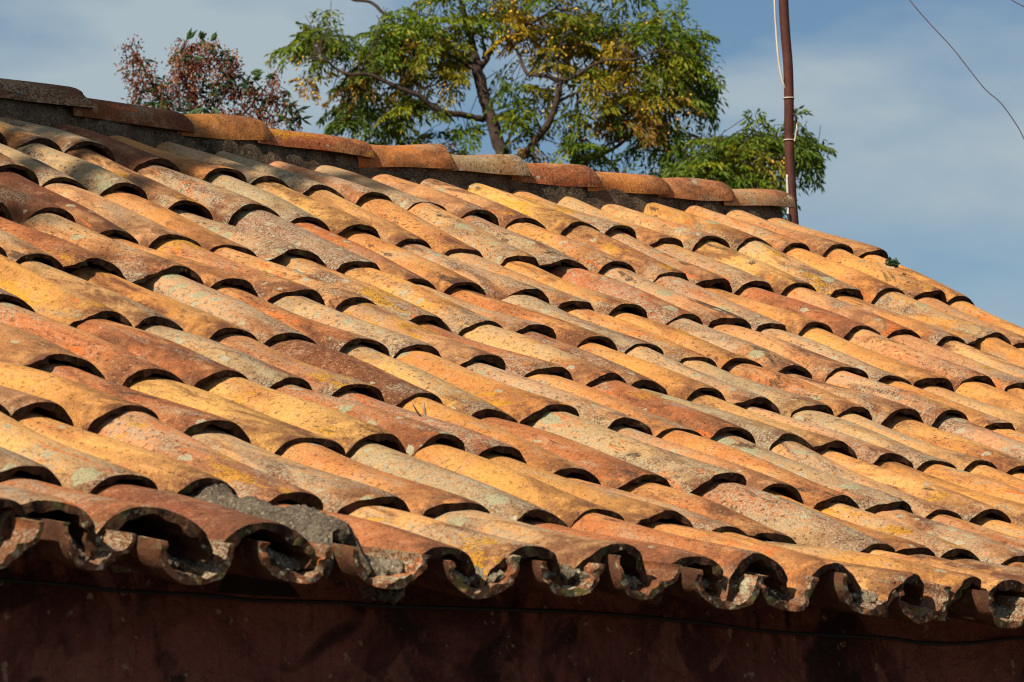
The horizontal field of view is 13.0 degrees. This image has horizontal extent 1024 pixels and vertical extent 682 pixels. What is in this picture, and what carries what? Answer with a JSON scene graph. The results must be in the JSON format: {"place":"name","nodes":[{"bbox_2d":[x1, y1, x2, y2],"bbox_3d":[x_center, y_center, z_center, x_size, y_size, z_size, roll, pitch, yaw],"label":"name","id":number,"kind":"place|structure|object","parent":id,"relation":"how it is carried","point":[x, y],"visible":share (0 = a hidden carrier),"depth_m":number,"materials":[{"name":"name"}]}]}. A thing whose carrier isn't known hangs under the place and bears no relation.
{"place":"outdoors","nodes":[
{"label":"outdoors","id":0,"kind":"place"},
{"bbox_2d":[0,0,1023,327],"label":"sky","id":1,"kind":"structure","parent":0,"point":[927,171],"materials":[{"name":"blue"}]},
{"bbox_2d":[909,0,1023,138],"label":"wire","id":2,"kind":"object","parent":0,"point":[967,67],"visible":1,"depth_m":13.38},
{"label":"ground","id":3,"kind":"structure","parent":0,"visible":0},
{"bbox_2d":[113,28,312,131],"bbox_3d":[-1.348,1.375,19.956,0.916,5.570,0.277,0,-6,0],"label":"tree","id":4,"kind":"object","parent":3,"relation":"on","point":[191,64],"visible":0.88,"depth_m":20.23,"materials":[{"name":"brown plant"}]},
{"bbox_2d":[264,0,729,177],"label":"tree","id":5,"kind":"object","parent":3,"relation":"on","point":[679,63],"visible":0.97,"depth_m":25.22,"materials":[{"name":"green plant"}]},
{"bbox_2d":[0,78,1023,681],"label":"house","id":6,"kind":"structure","parent":3,"relation":"on","point":[232,348],"depth_m":10.04,"materials":[{"name":"ceramic"}]},
{"bbox_2d":[412,402,426,415],"bbox_3d":[-0.186,0.160,9.736,0.036,0.065,0.086,-2,-7,16],"label":"weed","id":7,"kind":"object","parent":6,"relation":"on","point":[424,408],"visible":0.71,"depth_m":9.77,"materials":[{"name":"brown plant"}]},
{"bbox_2d":[885,256,899,267],"bbox_3d":[1.218,-0.253,14.413,0.043,0.035,0.084,-1,-7,12],"label":"weed","id":8,"kind":"object","parent":6,"relation":"on","point":[890,262],"visible":1,"depth_m":14.39,"materials":[{"name":"green plant"}]},
{"bbox_2d":[660,105,837,219],"bbox_3d":[1.180,1.645,22.980,0.876,5.714,0.806,5,-8,-40],"label":"tree","id":9,"kind":"object","parent":3,"relation":"on","point":[722,159],"visible":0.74,"depth_m":23.16,"materials":[{"name":"green plant"}]},
{"bbox_2d":[774,0,798,224],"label":"pole","id":10,"kind":"object","parent":3,"relation":"on","point":[790,115],"visible":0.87,"depth_m":15.78,"materials":[{"name":"brown metal"}]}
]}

